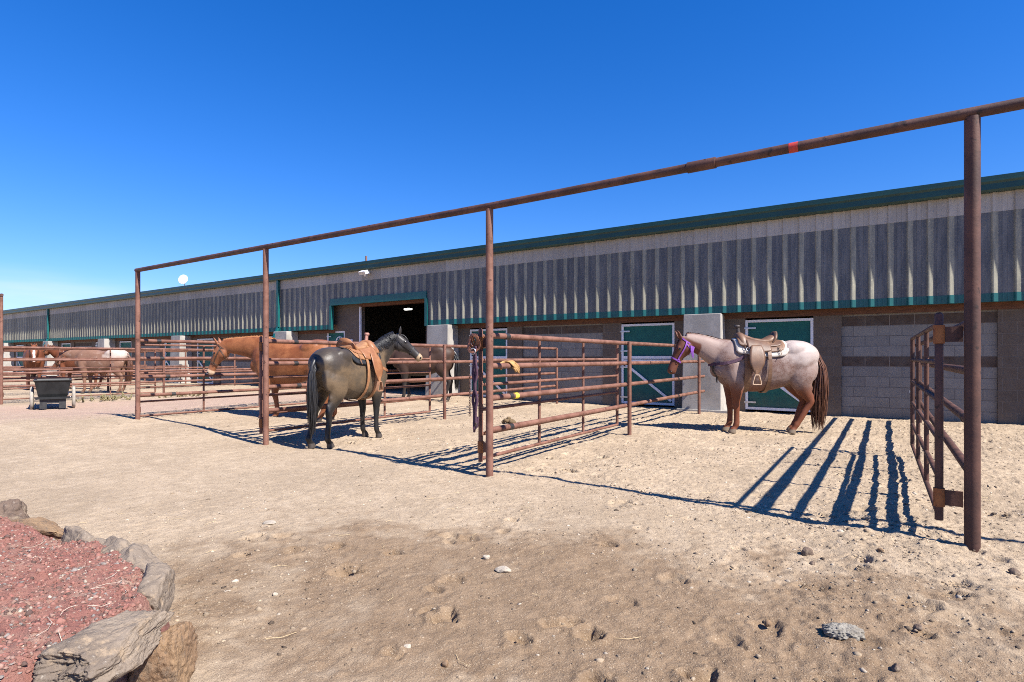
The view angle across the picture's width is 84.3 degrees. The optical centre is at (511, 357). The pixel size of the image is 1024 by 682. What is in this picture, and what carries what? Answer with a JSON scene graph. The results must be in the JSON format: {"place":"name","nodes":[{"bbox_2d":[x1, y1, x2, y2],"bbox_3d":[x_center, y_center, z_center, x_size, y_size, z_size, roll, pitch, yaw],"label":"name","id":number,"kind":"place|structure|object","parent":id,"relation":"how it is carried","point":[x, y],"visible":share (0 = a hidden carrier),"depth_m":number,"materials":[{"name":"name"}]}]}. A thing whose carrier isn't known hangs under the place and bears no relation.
{"place":"outdoors","nodes":[
{"label":"outdoors","id":0,"kind":"place"},
{"bbox_2d":[0,516,169,681],"bbox_3d":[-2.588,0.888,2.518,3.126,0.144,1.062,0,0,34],"label":"cinder gravel","id":1,"kind":"structure","parent":0,"point":[21,605],"depth_m":2.12,"materials":[{"name":"red gravel"}]},
{"bbox_2d":[0,499,29,520],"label":"rock","id":2,"kind":"object","parent":1,"relation":"on","point":[12,509],"visible":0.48,"depth_m":3.23,"materials":[{"name":"grey stone"}]},
{"bbox_2d":[12,517,63,539],"bbox_3d":[-2.562,0.941,3.036,0.470,0.126,0.168,0,0,34],"label":"rock","id":3,"kind":"object","parent":1,"relation":"on","point":[46,527],"visible":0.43,"depth_m":3.01,"materials":[{"name":"beige stone"}]},
{"bbox_2d":[26,543,125,640],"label":"dry twigs","id":4,"kind":"object","parent":1,"relation":"on","point":[75,605],"visible":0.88,"depth_m":1.97,"materials":[{"name":"beige wood"}]},
{"bbox_2d":[61,526,95,541],"bbox_3d":[-2.179,0.948,2.858,0.346,0.174,0.161,0,0,34],"label":"rock","id":5,"kind":"object","parent":1,"relation":"on","point":[75,533],"visible":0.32,"depth_m":2.83,"materials":[{"name":"grey stone"}]},
{"bbox_2d":[32,610,173,681],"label":"rock","id":6,"kind":"object","parent":1,"relation":"on","point":[115,648],"visible":1,"depth_m":1.73,"materials":[{"name":"grey stone"}]},
{"bbox_2d":[93,536,130,553],"bbox_3d":[-1.920,0.944,2.691,0.376,0.178,0.162,0,0,34],"label":"rock","id":7,"kind":"object","parent":1,"relation":"on","point":[115,543],"visible":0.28,"depth_m":2.65,"materials":[{"name":"grey stone"}]},
{"bbox_2d":[119,543,162,571],"bbox_3d":[-1.652,0.962,2.508,0.189,0.225,0.445,0,0,-35],"label":"rock","id":8,"kind":"object","parent":1,"relation":"on","point":[140,555],"visible":0.24,"depth_m":2.52,"materials":[{"name":"grey stone"}]},
{"bbox_2d":[137,562,174,611],"bbox_3d":[-1.435,0.947,2.252,0.145,0.221,0.311,0,0,-25],"label":"rock","id":9,"kind":"object","parent":1,"relation":"on","point":[156,587],"visible":0.55,"depth_m":2.21,"materials":[{"name":"grey stone"}]},
{"bbox_2d":[127,621,197,681],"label":"rock","id":10,"kind":"object","parent":1,"relation":"on","point":[173,656],"visible":0.77,"depth_m":1.94,"materials":[{"name":"beige stone"}]},
{"bbox_2d":[0,375,1023,681],"bbox_3d":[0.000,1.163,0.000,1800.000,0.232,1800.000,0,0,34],"label":"ground","id":11,"kind":"structure","parent":0,"point":[96,463],"depth_m":3.77,"materials":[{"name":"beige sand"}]},
{"bbox_2d":[0,293,3,404],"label":"overhead pipe gantry","id":12,"kind":"object","parent":11,"relation":"on","point":[1,348],"visible":0.79,"depth_m":13.73,"materials":[{"name":"brown metal"}]},
{"bbox_2d":[22,344,44,389],"bbox_3d":[-16.774,0.337,19.852,0.628,1.616,2.512,0,0,-40],"label":"horse","id":13,"kind":"object","parent":11,"relation":"on","point":[33,354],"visible":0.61,"depth_m":19.51},
{"bbox_2d":[30,378,75,408],"bbox_3d":[-10.903,0.858,13.448,0.823,0.693,1.458,0,0,-38],"label":"dump cart","id":14,"kind":"object","parent":11,"relation":"on","point":[52,390],"visible":1,"depth_m":12.94,"materials":[{"name":"black plastic"}]},
{"bbox_2d":[41,344,106,388],"bbox_3d":[-15.738,0.341,20.180,2.604,1.608,0.615,0,0,0],"label":"horse","id":15,"kind":"object","parent":11,"relation":"on","point":[54,353],"visible":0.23,"depth_m":20.06},
{"bbox_2d":[3,351,146,384],"bbox_3d":[-19.580,0.564,23.444,0.113,1.682,8.160,0,0,34],"label":"pipe fence","id":16,"kind":"object","parent":11,"relation":"on","point":[58,366],"visible":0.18,"depth_m":23.28,"materials":[{"name":"brown metal"}]},
{"bbox_2d":[52,350,132,393],"bbox_3d":[-13.420,0.431,18.102,2.475,1.452,0.596,0,0,-3],"label":"horse","id":17,"kind":"object","parent":11,"relation":"on","point":[92,354],"visible":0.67,"depth_m":17.93},
{"bbox_2d":[3,350,187,383],"bbox_3d":[-16.455,0.566,21.372,0.113,1.686,8.160,0,0,34],"label":"pipe fence","id":18,"kind":"object","parent":11,"relation":"on","point":[185,365],"visible":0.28,"depth_m":23.22,"materials":[{"name":"brown metal"}]},
{"bbox_2d":[76,392,140,402],"bbox_3d":[-10.794,1.055,15.190,0.587,0.227,1.583,0,0,21],"label":"weed clump","id":19,"kind":"object","parent":11,"relation":"on","point":[107,398],"visible":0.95,"depth_m":15.12,"materials":[{"name":"beige plant"}]},
{"bbox_2d":[3,349,236,391],"bbox_3d":[-13.288,0.559,19.272,0.113,1.672,8.160,0,0,34],"label":"pipe fence","id":20,"kind":"object","parent":11,"relation":"on","point":[108,378],"visible":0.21,"depth_m":18.82,"materials":[{"name":"brown metal"}]},
{"bbox_2d":[3,346,257,392],"bbox_3d":[-10.146,0.573,17.189,0.113,1.686,8.160,0,0,34],"label":"pipe fence","id":21,"kind":"object","parent":11,"relation":"on","point":[61,372],"visible":0.55,"depth_m":15.68,"materials":[{"name":"brown metal"}]},
{"bbox_2d":[3,349,155,399],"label":"pipe gate","id":22,"kind":"structure","parent":21,"relation":"attached to","point":[110,367],"depth_m":15.31,"materials":[{"name":"metal"}]},
{"bbox_2d":[158,390,208,397],"bbox_3d":[-9.829,1.093,16.888,0.621,0.182,1.540,0,0,34],"label":"weed clump","id":23,"kind":"object","parent":11,"relation":"on","point":[184,395],"visible":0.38,"depth_m":16.88,"materials":[{"name":"plant"}]},
{"bbox_2d":[263,520,275,523],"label":"stone","id":24,"kind":"object","parent":11,"relation":"on","point":[269,522],"visible":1,"depth_m":4.02,"materials":[{"name":"white stone"}]},
{"bbox_2d":[207,335,343,421],"bbox_3d":[-4.373,0.384,10.486,2.729,1.592,0.628,0,0,9],"label":"horse","id":25,"kind":"object","parent":11,"relation":"on","point":[247,346],"visible":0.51,"depth_m":10.29},
{"bbox_2d":[140,339,442,396],"bbox_3d":[-4.215,0.541,13.287,0.116,1.724,8.210,0,0,34],"label":"pipe fence","id":26,"kind":"object","parent":11,"relation":"on","point":[190,375],"visible":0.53,"depth_m":10.62,"materials":[{"name":"brown metal"}]},
{"bbox_2d":[306,326,422,448],"bbox_3d":[-2.205,0.366,8.292,0.617,1.714,2.134,0,0,30],"label":"horse","id":27,"kind":"object","parent":11,"relation":"on","point":[337,375],"visible":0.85,"depth_m":7.63},
{"bbox_2d":[337,347,380,364],"bbox_3d":[-2.282,-0.035,8.207,0.530,0.291,0.742,0,0,22],"label":"saddle pad","id":28,"kind":"object","parent":27,"relation":"on","point":[355,359],"visible":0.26,"depth_m":7.90,"materials":[{"name":"fabric"}]},
{"bbox_2d":[336,333,386,400],"bbox_3d":[-2.215,0.131,8.377,0.705,0.997,0.981,0,0,22],"label":"saddle","id":29,"kind":"object","parent":27,"relation":"on","point":[366,349],"visible":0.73,"depth_m":8.16,"materials":[{"name":"beige leather"}]},
{"bbox_2d":[269,339,557,418],"bbox_3d":[-1.107,0.603,11.226,0.116,1.712,8.210,0,0,34],"label":"pipe fence","id":30,"kind":"object","parent":11,"relation":"on","point":[444,378],"visible":0.65,"depth_m":10.49,"materials":[{"name":"brown metal"}]},
{"bbox_2d":[389,347,459,400],"bbox_3d":[-2.605,0.405,14.739,2.527,1.474,0.609,0,0,3],"label":"horse","id":31,"kind":"object","parent":11,"relation":"on","point":[437,353],"visible":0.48,"depth_m":14.51},
{"bbox_2d":[442,659,448,666],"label":"stone","id":32,"kind":"object","parent":11,"relation":"on","point":[445,663],"visible":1,"depth_m":2.22,"materials":[{"name":"beige stone"}]},
{"bbox_2d":[495,566,510,572],"bbox_3d":[-0.044,1.192,3.176,0.098,0.023,0.088,0,0,34],"label":"stone","id":33,"kind":"object","parent":11,"relation":"on","point":[501,569],"visible":1,"depth_m":3.16,"materials":[{"name":"white stone"}]},
{"bbox_2d":[501,417,515,423],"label":"horse droppings","id":34,"kind":"object","parent":11,"relation":"on","point":[507,420],"visible":0.92,"depth_m":10.17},
{"bbox_2d":[3,171,1023,424],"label":"barn","id":35,"kind":"structure","parent":11,"relation":"on","point":[857,291],"depth_m":12.98,"materials":[{"name":"grey metal"}]},
{"bbox_2d":[17,345,23,371],"bbox_3d":[-32.755,0.165,37.733,1.340,1.970,0.082,0,0,34],"label":"stall door","id":36,"kind":"structure","parent":35,"relation":"in","point":[19,354],"depth_m":37.77,"materials":[{"name":"green paint"}]},
{"bbox_2d":[61,343,69,375],"bbox_3d":[-26.356,0.165,33.467,1.360,1.970,0.120,0,0,34],"label":"stall door","id":37,"kind":"structure","parent":35,"relation":"in","point":[63,344],"depth_m":33.51,"materials":[{"name":"green paint"}]},
{"bbox_2d":[120,341,130,355],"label":"stall door","id":38,"kind":"structure","parent":35,"relation":"in","point":[123,344],"depth_m":29.25,"materials":[{"name":"green paint"}]},
{"bbox_2d":[164,343,170,379],"bbox_3d":[-15.954,0.165,26.571,1.360,1.970,0.120,0,0,34],"label":"stall door","id":39,"kind":"structure","parent":35,"relation":"in","point":[167,354],"depth_m":26.86,"materials":[{"name":"green paint"}]},
{"bbox_2d":[178,275,187,285],"bbox_3d":[-15.559,-3.480,26.776,0.339,0.870,0.348,0,0,44],"label":"satellite dish","id":40,"kind":"object","parent":35,"relation":"attached to","point":[182,279],"visible":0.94,"depth_m":26.80,"materials":[{"name":"metal"}]},
{"bbox_2d":[197,338,212,383],"bbox_3d":[-13.521,0.165,24.958,1.360,1.970,0.120,0,0,34],"label":"stall door","id":41,"kind":"structure","parent":35,"relation":"in","point":[199,354],"depth_m":25.00,"materials":[{"name":"green paint"}]},
{"bbox_2d":[327,331,344,340],"bbox_3d":[-6.257,0.115,20.142,0.970,2.070,0.120,0,0,34],"label":"stall door","id":42,"kind":"structure","parent":35,"relation":"in","point":[330,336],"depth_m":20.19,"materials":[{"name":"green paint"}]},
{"bbox_2d":[358,270,369,275],"bbox_3d":[-4.811,-2.747,18.532,0.300,0.204,0.325,0,0,34],"label":"floodlight","id":43,"kind":"object","parent":35,"relation":"attached to","point":[364,272],"visible":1,"depth_m":18.42,"materials":[{"name":"white paint"}]},
{"bbox_2d":[469,328,506,396],"bbox_3d":[-0.685,0.165,16.448,1.360,1.970,0.120,0,0,34],"label":"stall door","id":44,"kind":"structure","parent":35,"relation":"in","point":[497,353],"depth_m":16.31,"materials":[{"name":"green paint"}]},
{"bbox_2d":[620,323,673,405],"bbox_3d":[3.299,0.165,13.807,1.360,1.970,0.120,0,0,34],"label":"stall door","id":45,"kind":"structure","parent":35,"relation":"in","point":[651,332],"depth_m":13.79,"materials":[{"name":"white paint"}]},
{"bbox_2d":[744,318,812,411],"bbox_3d":[5.732,0.165,12.193,1.360,1.970,0.120,0,0,34],"label":"stall door","id":46,"kind":"structure","parent":35,"relation":"in","point":[798,329],"depth_m":12.21,"materials":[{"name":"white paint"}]},
{"bbox_2d":[134,97,1023,552],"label":"overhead pipe gantry","id":47,"kind":"object","parent":11,"relation":"on","point":[970,117],"visible":0.83,"depth_m":3.92,"materials":[{"name":"brown metal"}]},
{"bbox_2d":[140,344,306,416],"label":"pipe gate","id":48,"kind":"structure","parent":47,"relation":"attached to","point":[203,384],"depth_m":10.91,"materials":[{"name":"metal"}]},
{"bbox_2d":[259,336,430,433],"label":"pipe gate","id":49,"kind":"structure","parent":47,"relation":"attached to","point":[277,394],"depth_m":8.44,"materials":[{"name":"metal"}]},
{"bbox_2d":[478,328,618,461],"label":"pipe gate","id":50,"kind":"structure","parent":47,"relation":"attached to","point":[481,442],"depth_m":6.76,"materials":[{"name":"metal"}]},
{"bbox_2d":[469,346,478,432],"bbox_3d":[-0.377,0.325,5.723,0.111,0.876,0.077,0,0,34],"label":"lead rope","id":51,"kind":"object","parent":50,"relation":"hanging from","point":[475,393],"visible":1,"depth_m":5.71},
{"bbox_2d":[467,333,480,354],"bbox_3d":[-0.378,-0.134,5.719,0.159,0.217,0.096,0,0,34],"label":"rope halter","id":52,"kind":"object","parent":50,"relation":"hanging from","point":[471,348],"visible":0.97,"depth_m":5.71,"materials":[{"name":"brown fabric"}]},
{"bbox_2d":[909,312,962,520],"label":"pipe gate","id":53,"kind":"structure","parent":47,"relation":"attached to","point":[940,497],"depth_m":3.73,"materials":[{"name":"metal"}]},
{"bbox_2d":[493,333,704,434],"bbox_3d":[2.008,0.600,9.047,0.116,1.701,8.020,0,0,34],"label":"pipe fence","id":54,"kind":"object","parent":11,"relation":"on","point":[629,383],"visible":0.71,"depth_m":7.64,"materials":[{"name":"brown metal"}]},
{"bbox_2d":[500,360,519,372],"bbox_3d":[-0.027,0.104,6.011,0.285,0.144,0.086,0,0,-29],"label":"work glove","id":55,"kind":"object","parent":54,"relation":"hanging from","point":[515,367],"visible":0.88,"depth_m":6.02,"materials":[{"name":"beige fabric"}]},
{"bbox_2d":[667,330,828,434],"bbox_3d":[3.781,0.394,9.101,2.520,1.652,0.622,0,0,4],"label":"horse","id":56,"kind":"object","parent":11,"relation":"on","point":[799,372],"visible":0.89,"depth_m":8.93},
{"bbox_2d":[732,338,788,356],"bbox_3d":[3.928,-0.156,9.092,0.782,0.318,0.645,0,0,4],"label":"saddle pad","id":57,"kind":"object","parent":56,"relation":"on","point":[740,349],"visible":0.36,"depth_m":8.84,"materials":[{"name":"white fabric"}]},
{"bbox_2d":[708,325,784,392],"bbox_3d":[3.723,0.026,9.104,1.114,1.090,0.857,0,0,4],"label":"saddle","id":58,"kind":"object","parent":57,"relation":"on","point":[759,348],"visible":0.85,"depth_m":8.83,"materials":[{"name":"brown leather"}]},
{"bbox_2d":[764,619,771,626],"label":"stone","id":59,"kind":"object","parent":11,"relation":"on","point":[767,623],"visible":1,"depth_m":2.53,"materials":[{"name":"beige stone"}]},
{"bbox_2d":[801,547,813,555],"bbox_3d":[1.792,1.184,3.439,0.057,0.056,0.059,0,0,-25],"label":"stone","id":60,"kind":"object","parent":11,"relation":"on","point":[805,551],"visible":1,"depth_m":3.42,"materials":[{"name":"grey stone"}]},
{"bbox_2d":[821,622,865,640],"bbox_3d":[1.418,1.162,2.418,0.170,0.055,0.127,0,0,5],"label":"stone","id":61,"kind":"object","parent":11,"relation":"on","point":[841,631],"visible":0.98,"depth_m":2.39,"materials":[{"name":"grey stone"}]},
{"bbox_2d":[891,663,900,671],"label":"stone","id":62,"kind":"object","parent":11,"relation":"on","point":[895,667],"visible":0.98,"depth_m":2.15,"materials":[{"name":"brown stone"}]},
{"bbox_2d":[913,624,921,630],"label":"stone","id":63,"kind":"object","parent":11,"relation":"on","point":[918,627],"visible":0.98,"depth_m":2.46,"materials":[{"name":"stone"}]},
{"bbox_2d":[915,321,963,470],"bbox_3d":[5.209,0.605,6.998,0.116,1.710,8.141,0,0,34],"label":"pipe fence","id":64,"kind":"object","parent":11,"relation":"on","point":[951,445],"visible":0.22,"depth_m":4.62,"materials":[{"name":"brown metal"}]},
{"bbox_2d":[1008,568,1020,575],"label":"stone","id":65,"kind":"object","parent":11,"relation":"on","point":[1014,571],"visible":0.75,"depth_m":3.13,"materials":[{"name":"stone"}]},
{"bbox_2d":[0,0,1023,309],"label":"sky","id":66,"kind":"structure","parent":0,"point":[134,134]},
{"bbox_2d":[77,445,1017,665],"bbox_3d":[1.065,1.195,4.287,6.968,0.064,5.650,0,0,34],"label":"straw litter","id":67,"kind":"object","parent":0,"point":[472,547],"visible":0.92,"depth_m":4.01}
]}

